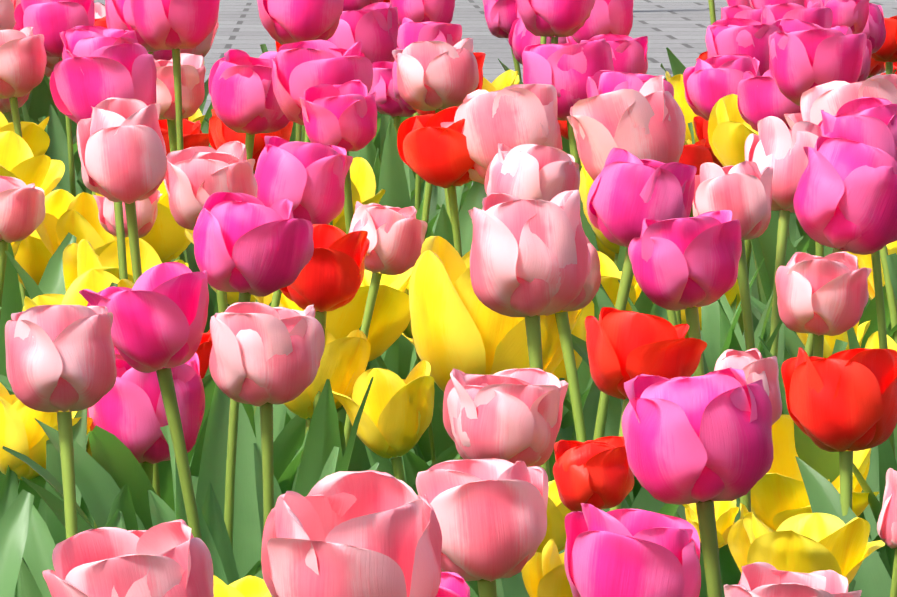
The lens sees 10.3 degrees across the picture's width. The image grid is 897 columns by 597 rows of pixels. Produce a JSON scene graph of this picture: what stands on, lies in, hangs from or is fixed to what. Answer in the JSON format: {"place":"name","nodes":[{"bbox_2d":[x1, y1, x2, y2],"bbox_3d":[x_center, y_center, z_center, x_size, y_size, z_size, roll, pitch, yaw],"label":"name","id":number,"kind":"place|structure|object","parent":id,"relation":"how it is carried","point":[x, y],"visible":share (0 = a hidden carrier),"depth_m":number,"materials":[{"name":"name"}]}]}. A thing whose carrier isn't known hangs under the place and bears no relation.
{"place":"outdoors","nodes":[
{"label":"outdoors","id":0,"kind":"place"},
{"bbox_2d":[94,0,896,184],"bbox_3d":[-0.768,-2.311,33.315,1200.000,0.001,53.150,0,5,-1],"label":"path paving","id":1,"kind":"structure","parent":0,"point":[678,28],"depth_m":18.77,"materials":[{"name":"grey stone"}]},
{"label":"ground","id":2,"kind":"structure","parent":0,"visible":0},
{"bbox_2d":[0,490,33,596],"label":"tulip","id":3,"kind":"object","parent":2,"relation":"on","point":[14,522],"visible":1,"depth_m":2.50,"materials":[{"name":"green plant"}]},
{"bbox_2d":[0,176,44,318],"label":"tulip","id":4,"kind":"object","parent":2,"relation":"on","point":[22,210],"visible":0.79,"depth_m":3.45,"materials":[{"name":"pink plant"}]},
{"bbox_2d":[0,27,46,298],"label":"tulip","id":5,"kind":"object","parent":2,"relation":"on","point":[23,59],"visible":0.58,"depth_m":4.54,"materials":[{"name":"pink plant"}]},
{"bbox_2d":[0,111,49,155],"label":"tulip","id":6,"kind":"object","parent":2,"relation":"on","point":[35,137],"visible":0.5,"depth_m":4.75,"materials":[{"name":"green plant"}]},
{"bbox_2d":[0,131,64,195],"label":"tulip","id":7,"kind":"object","parent":2,"relation":"on","point":[20,161],"visible":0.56,"depth_m":4.17,"materials":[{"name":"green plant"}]},
{"bbox_2d":[0,232,76,394],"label":"leaves","id":8,"kind":"object","parent":2,"relation":"on","point":[52,281],"visible":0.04,"depth_m":3.54,"materials":[{"name":"green plant"}]},
{"bbox_2d":[0,409,86,596],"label":"tulip","id":9,"kind":"object","parent":2,"relation":"on","point":[9,494],"visible":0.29,"depth_m":2.86,"materials":[{"name":"green plant"}]},
{"bbox_2d":[15,189,74,288],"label":"tulip","id":10,"kind":"object","parent":2,"relation":"on","point":[33,256],"visible":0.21,"depth_m":4.25,"materials":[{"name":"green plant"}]},
{"bbox_2d":[0,383,92,484],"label":"yellow tulip","id":11,"kind":"object","parent":2,"relation":"on","point":[22,431],"visible":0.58,"depth_m":2.85,"materials":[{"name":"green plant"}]},
{"bbox_2d":[14,0,94,196],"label":"tulip","id":12,"kind":"object","parent":2,"relation":"on","point":[50,20],"visible":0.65,"depth_m":5.18,"materials":[{"name":"pink plant"}]},
{"bbox_2d":[5,305,125,538],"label":"tulip","id":13,"kind":"object","parent":2,"relation":"on","point":[62,358],"visible":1,"depth_m":2.45,"materials":[{"name":"pink plant"}]},
{"bbox_2d":[36,192,115,255],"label":"tulip","id":14,"kind":"object","parent":2,"relation":"on","point":[79,219],"visible":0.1,"depth_m":4.18,"materials":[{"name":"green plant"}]},
{"bbox_2d":[22,269,133,310],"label":"tulip","id":15,"kind":"object","parent":2,"relation":"on","point":[96,280],"visible":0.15,"depth_m":3.40,"materials":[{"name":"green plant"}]},
{"bbox_2d":[46,439,137,544],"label":"tulip","id":16,"kind":"object","parent":2,"relation":"on","point":[123,503],"visible":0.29,"depth_m":2.84,"materials":[{"name":"green plant"}]},
{"bbox_2d":[51,25,138,194],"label":"tulip","id":17,"kind":"object","parent":2,"relation":"on","point":[83,41],"visible":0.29,"depth_m":4.55,"materials":[{"name":"pink plant"}]},
{"bbox_2d":[0,374,215,511],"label":"tulip","id":18,"kind":"object","parent":2,"relation":"on","point":[166,478],"depth_m":2.95,"materials":[{"name":"green plant"}]},
{"bbox_2d":[62,237,188,291],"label":"tulip","id":19,"kind":"object","parent":2,"relation":"on","point":[80,258],"visible":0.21,"depth_m":3.61,"materials":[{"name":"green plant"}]},
{"bbox_2d":[93,190,162,237],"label":"tulip","id":20,"kind":"object","parent":2,"relation":"on","point":[146,211],"visible":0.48,"depth_m":3.78,"materials":[{"name":"pink plant"}]},
{"bbox_2d":[42,519,213,596],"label":"tulip","id":21,"kind":"object","parent":2,"relation":"on","point":[170,559],"visible":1,"depth_m":1.84,"materials":[{"name":"pink plant"}]},
{"bbox_2d":[5,43,271,306],"bbox_3d":[-0.215,0.095,3.493,0.210,0.547,0.147,3,6,31],"label":"tulip","id":22,"kind":"object","parent":2,"relation":"on","point":[80,87],"visible":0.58,"depth_m":3.48,"materials":[{"name":"pink plant"}]},
{"bbox_2d":[17,505,261,596],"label":"leaf","id":23,"kind":"object","parent":2,"relation":"on","point":[37,561],"visible":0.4,"depth_m":2.71,"materials":[{"name":"green plant"}]},
{"bbox_2d":[96,180,190,262],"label":"tulip","id":24,"kind":"object","parent":2,"relation":"on","point":[166,238],"visible":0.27,"depth_m":4.03,"materials":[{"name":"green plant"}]},
{"bbox_2d":[87,353,204,485],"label":"tulip","id":25,"kind":"object","parent":2,"relation":"on","point":[127,410],"visible":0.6,"depth_m":2.85,"materials":[{"name":"pink plant"}]},
{"bbox_2d":[86,0,211,194],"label":"tulip","id":26,"kind":"object","parent":2,"relation":"on","point":[119,15],"visible":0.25,"depth_m":4.86,"materials":[{"name":"pink plant"}]},
{"bbox_2d":[0,97,342,529],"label":"tulip","id":27,"kind":"object","parent":2,"relation":"on","point":[121,149],"visible":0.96,"depth_m":2.88,"materials":[{"name":"pink plant"}]},
{"bbox_2d":[131,0,219,259],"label":"tulip","id":28,"kind":"object","parent":2,"relation":"on","point":[173,25],"visible":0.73,"depth_m":4.33,"materials":[{"name":"pink plant"}]},
{"bbox_2d":[21,262,338,584],"bbox_3d":[-0.148,0.216,2.582,0.174,0.468,0.084,-4,7,-41],"label":"tulip","id":29,"kind":"object","parent":2,"relation":"on","point":[160,313],"visible":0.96,"depth_m":2.56,"materials":[{"name":"pink plant"}]},
{"bbox_2d":[154,53,205,261],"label":"tulip","id":30,"kind":"object","parent":2,"relation":"on","point":[193,69],"visible":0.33,"depth_m":4.44,"materials":[{"name":"pink plant"}]},
{"bbox_2d":[158,119,209,155],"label":"red tulip","id":31,"kind":"object","parent":2,"relation":"on","point":[194,135],"visible":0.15,"depth_m":4.71,"materials":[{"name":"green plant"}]},
{"bbox_2d":[2,192,378,579],"bbox_3d":[-0.150,0.188,2.747,0.210,0.494,0.107,-2,6,-22],"label":"tulip","id":32,"kind":"object","parent":2,"relation":"on","point":[246,246],"visible":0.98,"depth_m":2.72,"materials":[{"name":"pink plant"}]},
{"bbox_2d":[35,377,373,529],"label":"tulip","id":33,"kind":"object","parent":2,"relation":"on","point":[97,486],"visible":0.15,"depth_m":2.83,"materials":[{"name":"green plant"}]},
{"bbox_2d":[179,49,289,332],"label":"tulip","id":34,"kind":"object","parent":2,"relation":"on","point":[243,97],"visible":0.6,"depth_m":4.14,"materials":[{"name":"pink plant"}]},
{"bbox_2d":[164,141,309,481],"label":"tulip","id":35,"kind":"object","parent":2,"relation":"on","point":[196,178],"visible":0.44,"depth_m":3.04,"materials":[{"name":"pink plant"}]},
{"bbox_2d":[213,575,271,596],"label":"yellow tulip","id":36,"kind":"object","parent":2,"relation":"on","point":[250,586],"visible":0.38,"depth_m":1.98,"materials":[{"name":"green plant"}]},
{"bbox_2d":[209,109,292,173],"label":"red tulip","id":37,"kind":"object","parent":2,"relation":"on","point":[221,133],"visible":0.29,"depth_m":4.29,"materials":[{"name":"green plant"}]},
{"bbox_2d":[209,302,324,525],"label":"tulip","id":38,"kind":"object","parent":2,"relation":"on","point":[265,357],"visible":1,"depth_m":2.44,"materials":[{"name":"pink plant"}]},
{"bbox_2d":[205,0,343,141],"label":"tulip","id":39,"kind":"object","parent":2,"relation":"on","point":[287,21],"visible":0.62,"depth_m":4.36,"materials":[{"name":"pink plant"}]},
{"bbox_2d":[254,136,360,413],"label":"tulip","id":40,"kind":"object","parent":2,"relation":"on","point":[307,179],"visible":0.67,"depth_m":3.19,"materials":[{"name":"pink plant"}]},
{"bbox_2d":[295,379,345,496],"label":"tulip","id":41,"kind":"object","parent":2,"relation":"on","point":[325,435],"visible":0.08,"depth_m":2.84,"materials":[{"name":"green plant"}]},
{"bbox_2d":[272,40,372,370],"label":"tulip","id":42,"kind":"object","parent":2,"relation":"on","point":[299,68],"visible":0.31,"depth_m":3.99,"materials":[{"name":"pink plant"}]},
{"bbox_2d":[283,328,370,435],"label":"yellow tulip","id":43,"kind":"object","parent":2,"relation":"on","point":[343,363],"visible":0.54,"depth_m":2.95,"materials":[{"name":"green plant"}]},
{"bbox_2d":[299,80,386,368],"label":"tulip","id":44,"kind":"object","parent":2,"relation":"on","point":[344,115],"visible":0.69,"depth_m":3.82,"materials":[{"name":"pink plant"}]},
{"bbox_2d":[272,267,413,361],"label":"tulip","id":45,"kind":"object","parent":2,"relation":"on","point":[390,320],"visible":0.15,"depth_m":3.31,"materials":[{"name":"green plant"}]},
{"bbox_2d":[280,224,417,494],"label":"red tulip","id":46,"kind":"object","parent":2,"relation":"on","point":[330,276],"visible":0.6,"depth_m":2.93,"materials":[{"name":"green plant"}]},
{"bbox_2d":[261,470,441,596],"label":"tulip","id":47,"kind":"object","parent":2,"relation":"on","point":[370,533],"visible":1,"depth_m":1.72,"materials":[{"name":"pink plant"}]},
{"bbox_2d":[252,201,459,459],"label":"tulip","id":48,"kind":"object","parent":2,"relation":"on","point":[395,236],"visible":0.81,"depth_m":3.16,"materials":[{"name":"pink plant"}]},
{"bbox_2d":[333,157,384,233],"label":"tulip","id":49,"kind":"object","parent":2,"relation":"on","point":[363,183],"visible":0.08,"depth_m":4.49,"materials":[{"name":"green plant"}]},
{"bbox_2d":[332,360,433,481],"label":"yellow tulip","id":50,"kind":"object","parent":2,"relation":"on","point":[396,418],"visible":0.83,"depth_m":2.95,"materials":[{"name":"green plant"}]},
{"bbox_2d":[368,61,415,201],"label":"tulip","id":51,"kind":"object","parent":2,"relation":"on","point":[388,102],"visible":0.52,"depth_m":4.86,"materials":[{"name":"pink plant"}]},
{"bbox_2d":[327,2,467,233],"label":"tulip","id":52,"kind":"object","parent":2,"relation":"on","point":[373,27],"visible":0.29,"depth_m":4.92,"materials":[{"name":"pink plant"}]},
{"bbox_2d":[378,118,463,232],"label":"leaf","id":53,"kind":"object","parent":2,"relation":"on","point":[393,183],"visible":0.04,"depth_m":4.57,"materials":[{"name":"green plant"}]},
{"bbox_2d":[380,17,462,213],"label":"tulip","id":54,"kind":"object","parent":2,"relation":"on","point":[410,31],"visible":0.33,"depth_m":5.11,"materials":[{"name":"pink plant"}]},
{"bbox_2d":[390,0,454,214],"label":"tulip","id":55,"kind":"object","parent":2,"relation":"on","point":[419,11],"visible":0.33,"depth_m":5.25,"materials":[{"name":"pink plant"}]},
{"bbox_2d":[376,106,474,461],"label":"red tulip","id":56,"kind":"object","parent":2,"relation":"on","point":[431,150],"visible":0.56,"depth_m":3.63,"materials":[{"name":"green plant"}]},
{"bbox_2d":[368,52,486,368],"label":"red tulip","id":57,"kind":"object","parent":2,"relation":"on","point":[476,194],"visible":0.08,"depth_m":4.44,"materials":[{"name":"green plant"}]},
{"bbox_2d":[392,38,478,223],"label":"tulip","id":58,"kind":"object","parent":2,"relation":"on","point":[434,75],"visible":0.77,"depth_m":4.15,"materials":[{"name":"pink plant"}]},
{"bbox_2d":[416,458,548,596],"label":"tulip","id":59,"kind":"object","parent":2,"relation":"on","point":[491,514],"visible":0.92,"depth_m":2.10,"materials":[{"name":"pink plant"}]},
{"bbox_2d":[409,236,583,581],"bbox_3d":[0.014,0.183,3.085,0.127,0.446,0.174,-2,5,-19],"label":"tulip","id":60,"kind":"object","parent":2,"relation":"on","point":[457,323],"visible":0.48,"depth_m":3.00,"materials":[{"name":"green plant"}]},
{"bbox_2d":[473,0,521,182],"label":"tulip","id":61,"kind":"object","parent":2,"relation":"on","point":[500,17],"visible":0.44,"depth_m":6.28,"materials":[{"name":"pink plant"}]},
{"bbox_2d":[403,143,592,487],"bbox_3d":[0.030,0.146,3.211,0.126,0.495,0.192,0,5,-1],"label":"tulip","id":62,"kind":"object","parent":2,"relation":"on","point":[535,171],"visible":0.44,"depth_m":3.16,"materials":[{"name":"pink plant"}]},
{"bbox_2d":[440,84,562,183],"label":"tulip","id":63,"kind":"object","parent":2,"relation":"on","point":[513,116],"visible":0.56,"depth_m":3.60,"materials":[{"name":"pink plant"}]},
{"bbox_2d":[443,368,568,466],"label":"tulip","id":64,"kind":"object","parent":2,"relation":"on","point":[513,416],"visible":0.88,"depth_m":2.31,"materials":[{"name":"pink plant"}]},
{"bbox_2d":[486,0,594,196],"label":"tulip","id":65,"kind":"object","parent":2,"relation":"on","point":[556,18],"visible":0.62,"depth_m":4.78,"materials":[{"name":"pink plant"}]},
{"bbox_2d":[521,539,572,596],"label":"yellow tulip","id":66,"kind":"object","parent":2,"relation":"on","point":[544,573],"visible":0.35,"depth_m":2.17,"materials":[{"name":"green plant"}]},
{"bbox_2d":[536,480,572,552],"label":"yellow tulip","id":67,"kind":"object","parent":2,"relation":"on","point":[558,510],"visible":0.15,"depth_m":2.35,"materials":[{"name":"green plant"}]},
{"bbox_2d":[522,38,613,250],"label":"tulip","id":68,"kind":"object","parent":2,"relation":"on","point":[566,70],"visible":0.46,"depth_m":4.35,"materials":[{"name":"pink plant"}]},
{"bbox_2d":[546,235,600,441],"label":"tulip","id":69,"kind":"object","parent":2,"relation":"on","point":[586,295],"visible":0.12,"depth_m":3.00,"materials":[{"name":"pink plant"}]},
{"bbox_2d":[465,190,686,596],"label":"tulip","id":70,"kind":"object","parent":2,"relation":"on","point":[530,260],"visible":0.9,"depth_m":2.60,"materials":[{"name":"pink plant"}]},
{"bbox_2d":[553,436,633,511],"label":"red tulip","id":71,"kind":"object","parent":2,"relation":"on","point":[597,473],"visible":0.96,"depth_m":2.25,"materials":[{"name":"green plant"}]},
{"bbox_2d":[572,0,632,43],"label":"tulip","id":72,"kind":"object","parent":2,"relation":"on","point":[611,17],"visible":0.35,"depth_m":5.05,"materials":[{"name":"pink plant"}]},
{"bbox_2d":[501,307,706,596],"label":"red tulip","id":73,"kind":"object","parent":2,"relation":"on","point":[623,346],"visible":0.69,"depth_m":2.41,"materials":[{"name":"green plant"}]},
{"bbox_2d":[580,34,647,170],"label":"tulip","id":74,"kind":"object","parent":2,"relation":"on","point":[629,54],"visible":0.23,"depth_m":4.70,"materials":[{"name":"pink plant"}]},
{"bbox_2d":[597,251,641,310],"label":"yellow tulip","id":75,"kind":"object","parent":2,"relation":"on","point":[610,274],"visible":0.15,"depth_m":3.96,"materials":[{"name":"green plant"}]},
{"bbox_2d":[586,70,673,313],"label":"tulip","id":76,"kind":"object","parent":2,"relation":"on","point":[600,82],"visible":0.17,"depth_m":4.07,"materials":[{"name":"pink plant"}]},
{"bbox_2d":[564,503,700,596],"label":"tulip","id":77,"kind":"object","parent":2,"relation":"on","point":[628,553],"visible":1,"depth_m":2.01,"materials":[{"name":"pink plant"}]},
{"bbox_2d":[574,148,696,512],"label":"tulip","id":78,"kind":"object","parent":2,"relation":"on","point":[629,192],"visible":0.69,"depth_m":2.97,"materials":[{"name":"pink plant"}]},
{"bbox_2d":[563,161,772,501],"bbox_3d":[0.170,0.161,3.068,0.225,0.492,0.093,2,6,24],"label":"tulip","id":79,"kind":"object","parent":2,"relation":"on","point":[742,191],"visible":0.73,"depth_m":3.04,"materials":[{"name":"pink plant"}]},
{"bbox_2d":[567,76,785,376],"bbox_3d":[0.160,0.102,3.548,0.164,0.523,0.125,-3,6,-27],"label":"tulip","id":80,"kind":"object","parent":2,"relation":"on","point":[647,121],"visible":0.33,"depth_m":3.50,"materials":[{"name":"pink plant"}]},
{"bbox_2d":[600,138,764,376],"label":"red tulip","id":81,"kind":"object","parent":2,"relation":"on","point":[697,154],"visible":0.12,"depth_m":3.85,"materials":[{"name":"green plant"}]},
{"bbox_2d":[622,367,772,596],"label":"tulip","id":82,"kind":"object","parent":2,"relation":"on","point":[701,441],"visible":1,"depth_m":2.07,"materials":[{"name":"pink plant"}]},
{"bbox_2d":[571,116,847,405],"bbox_3d":[0.174,0.148,3.078,0.179,0.517,0.109,-3,6,-33],"label":"tulip","id":83,"kind":"object","parent":2,"relation":"on","point":[776,144],"visible":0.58,"depth_m":3.10,"materials":[{"name":"pink plant"}]},
{"bbox_2d":[683,499,747,550],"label":"yellow tulip","id":84,"kind":"object","parent":2,"relation":"on","point":[726,512],"visible":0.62,"depth_m":2.34,"materials":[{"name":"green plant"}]},
{"bbox_2d":[708,94,757,335],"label":"tulip","id":85,"kind":"object","parent":2,"relation":"on","point":[730,130],"visible":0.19,"depth_m":4.18,"materials":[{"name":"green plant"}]},
{"bbox_2d":[683,54,796,294],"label":"tulip","id":86,"kind":"object","parent":2,"relation":"on","point":[709,83],"visible":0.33,"depth_m":4.37,"materials":[{"name":"pink plant"}]},
{"bbox_2d":[688,18,802,246],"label":"tulip","id":87,"kind":"object","parent":2,"relation":"on","point":[733,36],"visible":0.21,"depth_m":4.45,"materials":[{"name":"pink plant"}]},
{"bbox_2d":[714,348,781,518],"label":"tulip","id":88,"kind":"object","parent":2,"relation":"on","point":[753,364],"visible":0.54,"depth_m":2.37,"materials":[{"name":"pink plant"}]},
{"bbox_2d":[621,210,883,596],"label":"tulip","id":89,"kind":"object","parent":2,"relation":"on","point":[683,263],"visible":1,"depth_m":2.65,"materials":[{"name":"pink plant"}]},
{"bbox_2d":[621,136,896,596],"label":"tulip","id":90,"kind":"object","parent":2,"relation":"on","point":[845,197],"visible":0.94,"depth_m":2.77,"materials":[{"name":"pink plant"}]},
{"bbox_2d":[724,562,861,596],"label":"tulip","id":91,"kind":"object","parent":2,"relation":"on","point":[761,579],"visible":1,"depth_m":1.97,"materials":[{"name":"pink plant"}]},
{"bbox_2d":[761,2,832,251],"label":"tulip","id":92,"kind":"object","parent":2,"relation":"on","point":[816,13],"visible":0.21,"depth_m":5.00,"materials":[{"name":"pink plant"}]},
{"bbox_2d":[701,294,896,371],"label":"leaf","id":93,"kind":"object","parent":2,"relation":"on","point":[717,316],"depth_m":3.79,"materials":[{"name":"green plant"}]},
{"bbox_2d":[734,251,871,540],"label":"tulip","id":94,"kind":"object","parent":2,"relation":"on","point":[819,298],"visible":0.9,"depth_m":2.74,"materials":[{"name":"pink plant"}]},
{"bbox_2d":[727,512,884,584],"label":"yellow tulip","id":95,"kind":"object","parent":2,"relation":"on","point":[807,543],"visible":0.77,"depth_m":2.26,"materials":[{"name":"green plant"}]},
{"bbox_2d":[737,69,889,360],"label":"tulip","id":96,"kind":"object","parent":2,"relation":"on","point":[760,97],"visible":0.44,"depth_m":3.93,"materials":[{"name":"pink plant"}]},
{"bbox_2d":[751,414,878,531],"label":"yellow tulip","id":97,"kind":"object","parent":2,"relation":"on","point":[779,496],"visible":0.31,"depth_m":2.69,"materials":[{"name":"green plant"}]},
{"bbox_2d":[750,25,896,414],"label":"tulip","id":98,"kind":"object","parent":2,"relation":"on","point":[800,62],"visible":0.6,"depth_m":3.78,"materials":[{"name":"pink plant"}]},
{"bbox_2d":[750,74,896,357],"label":"tulip","id":99,"kind":"object","parent":2,"relation":"on","point":[832,97],"visible":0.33,"depth_m":3.67,"materials":[{"name":"pink plant"}]},
{"bbox_2d":[781,347,896,515],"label":"red tulip","id":100,"kind":"object","parent":2,"relation":"on","point":[841,402],"visible":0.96,"depth_m":2.59,"materials":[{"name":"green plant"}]},
{"bbox_2d":[795,456,891,596],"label":"leaf","id":101,"kind":"object","parent":2,"relation":"on","point":[871,578],"visible":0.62,"depth_m":2.60,"materials":[{"name":"green plant"}]},
{"bbox_2d":[804,0,895,73],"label":"tulip","id":102,"kind":"object","parent":2,"relation":"on","point":[853,15],"visible":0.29,"depth_m":5.50,"materials":[{"name":"pink plant"}]},
{"bbox_2d":[818,97,896,552],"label":"tulip","id":103,"kind":"object","parent":2,"relation":"on","point":[871,121],"visible":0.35,"depth_m":3.11,"materials":[{"name":"pink plant"}]},
{"bbox_2d":[860,3,885,79],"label":"tulip","id":104,"kind":"object","parent":2,"relation":"on","point":[874,30],"visible":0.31,"depth_m":5.88,"materials":[{"name":"pink plant"}]},
{"bbox_2d":[871,16,896,73],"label":"red tulip","id":105,"kind":"object","parent":2,"relation":"on","point":[886,52],"visible":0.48,"depth_m":5.98,"materials":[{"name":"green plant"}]},
{"bbox_2d":[877,468,896,596],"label":"tulip","id":106,"kind":"object","parent":2,"relation":"on","point":[887,526],"visible":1,"depth_m":2.38,"materials":[{"name":"pink plant"}]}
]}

